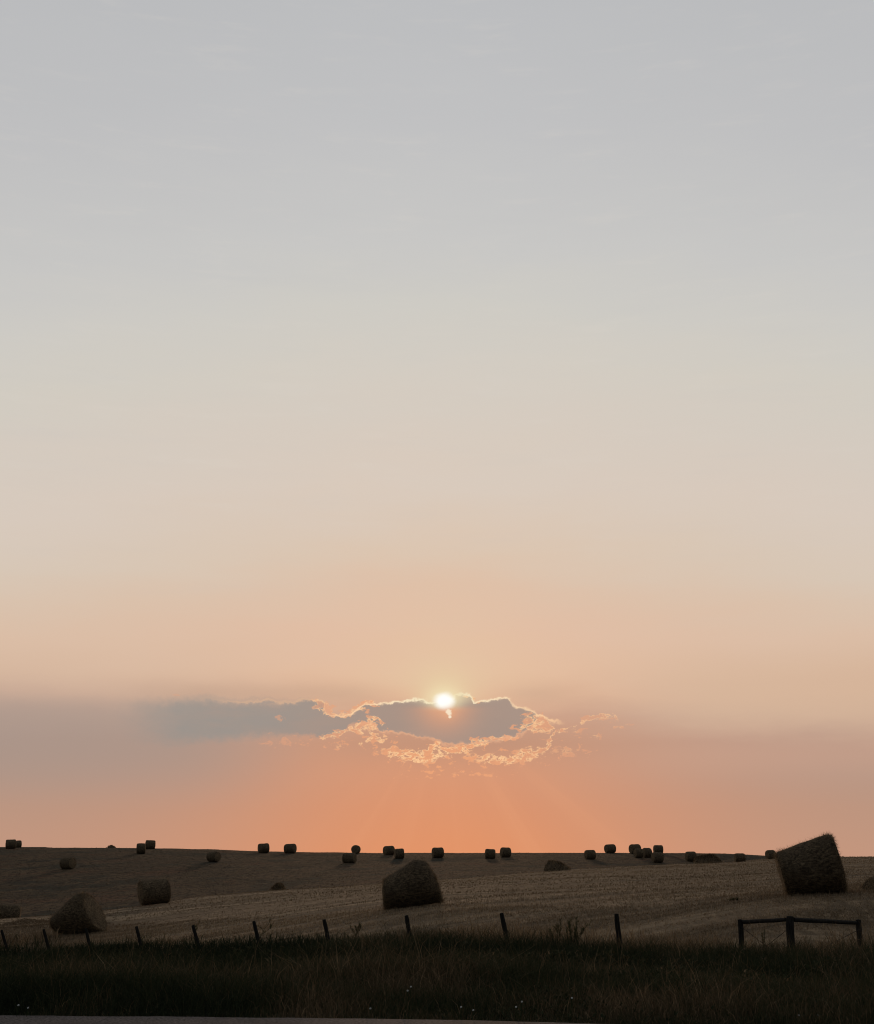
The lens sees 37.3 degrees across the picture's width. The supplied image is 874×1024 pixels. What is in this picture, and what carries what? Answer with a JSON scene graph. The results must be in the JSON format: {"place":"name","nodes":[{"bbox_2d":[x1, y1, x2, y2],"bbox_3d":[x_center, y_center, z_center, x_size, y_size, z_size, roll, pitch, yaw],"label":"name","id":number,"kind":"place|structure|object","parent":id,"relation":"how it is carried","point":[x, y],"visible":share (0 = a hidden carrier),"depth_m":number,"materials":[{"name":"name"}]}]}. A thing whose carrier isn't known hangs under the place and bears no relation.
{"place":"outdoors","nodes":[
{"label":"outdoors","id":0,"kind":"place"},
{"bbox_2d":[0,1015,589,1023],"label":"road","id":1,"kind":"structure","parent":0,"point":[11,1019],"depth_m":12.11,"materials":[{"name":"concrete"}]},
{"bbox_2d":[0,847,765,916],"bbox_3d":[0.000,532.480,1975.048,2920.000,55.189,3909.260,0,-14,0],"label":"hill","id":2,"kind":"structure","parent":0,"point":[23,882],"depth_m":156.06,"materials":[{"name":"brown plant"}]},
{"bbox_2d":[5,839,15,848],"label":"hay bale","id":3,"kind":"object","parent":2,"relation":"on","point":[10,844],"visible":0.96,"depth_m":211.32},
{"bbox_2d":[0,904,21,918],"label":"hay bale","id":4,"kind":"object","parent":2,"relation":"on","point":[9,911],"visible":0.69,"depth_m":88.50},
{"bbox_2d":[16,840,21,847],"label":"hay bale","id":5,"kind":"object","parent":2,"relation":"on","point":[18,843],"visible":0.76,"depth_m":228.15},
{"bbox_2d":[59,857,76,868],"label":"hay bale","id":6,"kind":"object","parent":2,"relation":"on","point":[68,863],"visible":1,"depth_m":155.87},
{"bbox_2d":[136,843,145,853],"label":"hay bale","id":7,"kind":"object","parent":2,"relation":"on","point":[140,848],"visible":1,"depth_m":191.80},
{"bbox_2d":[145,840,155,848],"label":"hay bale","id":8,"kind":"object","parent":2,"relation":"on","point":[150,844],"visible":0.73,"depth_m":217.81},
{"bbox_2d":[206,851,220,861],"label":"hay bale","id":9,"kind":"object","parent":2,"relation":"on","point":[213,856],"visible":0.97,"depth_m":171.29},
{"bbox_2d":[258,843,269,852],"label":"hay bale","id":10,"kind":"object","parent":2,"relation":"on","point":[263,847],"visible":0.98,"depth_m":209.25},
{"bbox_2d":[284,844,296,852],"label":"hay bale","id":11,"kind":"object","parent":2,"relation":"on","point":[290,848],"visible":1,"depth_m":209.20},
{"bbox_2d":[342,853,356,862],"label":"hay bale","id":12,"kind":"object","parent":2,"relation":"on","point":[349,857],"visible":0.98,"depth_m":173.19},
{"bbox_2d":[351,845,360,853],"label":"hay bale","id":13,"kind":"object","parent":2,"relation":"on","point":[355,849],"visible":0.9,"depth_m":214.13},
{"bbox_2d":[383,846,394,854],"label":"hay bale","id":14,"kind":"object","parent":2,"relation":"on","point":[388,850],"visible":0.85,"depth_m":204.59},
{"bbox_2d":[394,848,403,858],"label":"hay bale","id":15,"kind":"object","parent":2,"relation":"on","point":[398,853],"visible":1,"depth_m":187.01},
{"bbox_2d":[432,847,443,857],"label":"hay bale","id":16,"kind":"object","parent":2,"relation":"on","point":[438,852],"visible":1,"depth_m":191.40},
{"bbox_2d":[485,849,495,858],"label":"hay bale","id":17,"kind":"object","parent":2,"relation":"on","point":[490,853],"visible":0.99,"depth_m":189.44},
{"bbox_2d":[500,847,510,856],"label":"hay bale","id":18,"kind":"object","parent":2,"relation":"on","point":[505,851],"visible":1,"depth_m":196.01},
{"bbox_2d":[584,850,595,858],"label":"hay bale","id":19,"kind":"object","parent":2,"relation":"on","point":[589,854],"visible":1,"depth_m":189.92},
{"bbox_2d":[604,844,615,852],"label":"hay bale","id":20,"kind":"object","parent":2,"relation":"on","point":[609,848],"visible":0.94,"depth_m":224.94},
{"bbox_2d":[629,844,640,853],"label":"hay bale","id":21,"kind":"object","parent":2,"relation":"on","point":[632,847],"visible":0.71,"depth_m":218.48},
{"bbox_2d":[633,849,643,857],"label":"hay bale","id":22,"kind":"object","parent":2,"relation":"on","point":[638,853],"visible":1,"depth_m":198.70},
{"bbox_2d":[643,848,651,857],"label":"hay bale","id":23,"kind":"object","parent":2,"relation":"on","point":[647,852],"visible":0.75,"depth_m":200.56},
{"bbox_2d":[651,852,663,862],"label":"hay bale","id":24,"kind":"object","parent":2,"relation":"on","point":[657,857],"visible":1,"depth_m":188.12},
{"bbox_2d":[653,845,662,852],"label":"hay bale","id":25,"kind":"object","parent":2,"relation":"on","point":[657,848],"visible":0.84,"depth_m":219.10},
{"bbox_2d":[685,851,696,861],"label":"hay bale","id":26,"kind":"object","parent":2,"relation":"on","point":[690,855],"visible":0.9,"depth_m":198.25},
{"bbox_2d":[0,911,873,1023],"bbox_3d":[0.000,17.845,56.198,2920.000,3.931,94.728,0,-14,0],"label":"grass verge","id":27,"kind":"object","parent":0,"point":[435,1016],"depth_m":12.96,"materials":[{"name":"plant"}]},
{"bbox_2d":[0,930,7,951],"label":"fence post","id":28,"kind":"object","parent":27,"relation":"on","point":[3,937],"visible":0.61,"depth_m":56.13,"materials":[{"name":"brown wood"}]},
{"bbox_2d":[43,929,49,949],"bbox_3d":[-16.012,17.864,53.325,0.565,1.337,0.133,0,-14,0],"label":"fence post","id":29,"kind":"object","parent":27,"relation":"on","point":[46,938],"visible":0.62,"depth_m":53.35,"materials":[{"name":"brown wood"}]},
{"bbox_2d":[85,928,90,945],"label":"fence post","id":30,"kind":"object","parent":27,"relation":"on","point":[87,936],"visible":0.46,"depth_m":50.59,"materials":[{"name":"brown wood"}]},
{"bbox_2d":[135,926,141,947],"bbox_3d":[-10.942,15.921,47.806,0.486,1.220,0.133,0,-14,0],"label":"fence post","id":31,"kind":"object","parent":27,"relation":"on","point":[138,933],"visible":0.56,"depth_m":47.84,"materials":[{"name":"brown wood"}]},
{"bbox_2d":[192,925,200,947],"bbox_3d":[-8.323,14.981,45.037,0.483,1.195,0.135,0,-14,0],"label":"fence post","id":32,"kind":"object","parent":27,"relation":"on","point":[195,933],"visible":0.51,"depth_m":45.06,"materials":[{"name":"brown wood"}]},
{"bbox_2d":[252,921,260,942],"bbox_3d":[-5.817,14.001,42.279,0.473,1.258,0.131,0,-14,0],"label":"fence post","id":33,"kind":"object","parent":27,"relation":"on","point":[255,929],"visible":0.56,"depth_m":42.31,"materials":[{"name":"brown wood"}]},
{"bbox_2d":[322,919,329,939],"bbox_3d":[-3.314,13.037,39.517,0.394,1.173,0.132,0,-14,0],"label":"fence post","id":34,"kind":"object","parent":27,"relation":"on","point":[326,928],"visible":0.52,"depth_m":39.55,"materials":[{"name":"brown wood"}]},
{"bbox_2d":[405,915,410,937],"bbox_3d":[-0.743,12.109,36.746,0.361,1.286,0.133,0,-14,0],"label":"fence post","id":35,"kind":"object","parent":27,"relation":"on","point":[407,922],"visible":0.37,"depth_m":36.80,"materials":[{"name":"brown wood"}]},
{"bbox_2d":[500,913,508,945],"bbox_3d":[1.840,11.195,33.970,0.385,1.314,0.131,0,-14,0],"label":"fence post","id":36,"kind":"object","parent":27,"relation":"on","point":[502,918],"visible":0.5,"depth_m":34.02,"materials":[{"name":"brown wood"}]},
{"bbox_2d":[614,913,621,947],"bbox_3d":[4.405,10.390,31.169,0.230,1.397,0.134,0,-14,0],"label":"fence post","id":37,"kind":"object","parent":27,"relation":"on","point":[617,922],"visible":0.41,"depth_m":31.22,"materials":[{"name":"brown wood"}]},
{"bbox_2d":[738,916,862,951],"bbox_3d":[8.321,9.607,28.414,2.904,1.529,1.830,2,-14,-6],"label":"fence","id":38,"kind":"object","parent":27,"relation":"on","point":[789,920],"visible":0.56,"depth_m":28.50,"materials":[{"name":"brown wood"}]},
{"bbox_2d":[0,856,873,955],"bbox_3d":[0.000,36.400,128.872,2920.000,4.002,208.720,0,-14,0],"label":"field","id":39,"kind":"structure","parent":0,"point":[369,904],"depth_m":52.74,"materials":[{"name":"brown plant"}]},
{"bbox_2d":[49,890,108,934],"bbox_3d":[-17.104,19.272,62.145,2.718,2.237,2.275,-3,-15,12],"label":"hay bale","id":40,"kind":"object","parent":39,"relation":"on","point":[79,912],"visible":0.91,"depth_m":61.39,"materials":[{"name":"plant"}]},
{"bbox_2d":[136,876,171,904],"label":"hay bale","id":41,"kind":"object","parent":39,"relation":"on","point":[154,891],"visible":0.98,"depth_m":82.00,"materials":[{"name":"plant"}]},
{"bbox_2d":[257,919,272,933],"bbox_3d":[-6.394,15.248,47.806,1.217,0.629,0.381,-12,-18,39],"label":"weed","id":42,"kind":"object","parent":39,"relation":"on","point":[270,927],"visible":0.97,"depth_m":47.64,"materials":[{"name":"green plant"}]},
{"bbox_2d":[269,882,285,890],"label":"hay heap","id":43,"kind":"object","parent":39,"relation":"on","point":[278,886],"visible":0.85,"depth_m":99.72,"materials":[{"name":"plant"}]},
{"bbox_2d":[349,923,362,935],"bbox_3d":[-2.639,13.521,41.968,0.600,0.491,0.408,0,-14,0],"label":"weed","id":44,"kind":"object","parent":39,"relation":"on","point":[356,928],"visible":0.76,"depth_m":41.96,"materials":[{"name":"green plant"}]},
{"bbox_2d":[380,858,443,910],"bbox_3d":[-0.940,14.406,49.977,2.647,2.172,2.290,0,-14,0],"label":"hay bale","id":45,"kind":"object","parent":39,"relation":"on","point":[416,883],"visible":0.96,"depth_m":49.19,"materials":[{"name":"plant"}]},
{"bbox_2d":[548,918,562,941],"bbox_3d":[3.145,11.009,33.881,0.574,0.815,0.393,-9,-17,33],"label":"weed","id":46,"kind":"object","parent":39,"relation":"on","point":[559,929],"visible":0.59,"depth_m":33.87,"materials":[{"name":"green plant"}]},
{"bbox_2d":[544,859,570,871],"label":"hay heap","id":47,"kind":"object","parent":39,"relation":"on","point":[553,865],"visible":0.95,"depth_m":122.92,"materials":[{"name":"plant"}]},
{"bbox_2d":[564,915,591,944],"bbox_3d":[3.546,10.708,32.928,0.821,0.959,0.659,5,-15,-18],"label":"weed","id":48,"kind":"object","parent":39,"relation":"on","point":[575,930],"visible":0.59,"depth_m":32.88,"materials":[{"name":"green plant"}]},
{"bbox_2d":[693,853,721,863],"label":"straw heap","id":49,"kind":"object","parent":39,"relation":"on","point":[707,858],"visible":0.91,"depth_m":171.32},
{"bbox_2d":[734,853,745,861],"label":"hay bale","id":50,"kind":"object","parent":39,"relation":"on","point":[739,857],"visible":0.94,"depth_m":149.14},
{"bbox_2d":[765,850,774,858],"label":"hay bale","id":51,"kind":"object","parent":39,"relation":"on","point":[768,854],"visible":0.66,"depth_m":170.02},
{"bbox_2d":[772,832,851,895],"bbox_3d":[11.663,11.048,40.516,2.412,2.164,2.206,-3,-15,10],"label":"hay bale","id":52,"kind":"object","parent":39,"relation":"on","point":[813,865],"visible":0.97,"depth_m":39.76,"materials":[{"name":"plant"}]},
{"bbox_2d":[860,875,873,889],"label":"hay bale","id":53,"kind":"object","parent":39,"relation":"on","point":[868,883],"visible":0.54,"depth_m":41.42,"materials":[{"name":"plant"}]},
{"bbox_2d":[0,0,873,856],"label":"sky","id":54,"kind":"structure","parent":0,"point":[425,425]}
]}

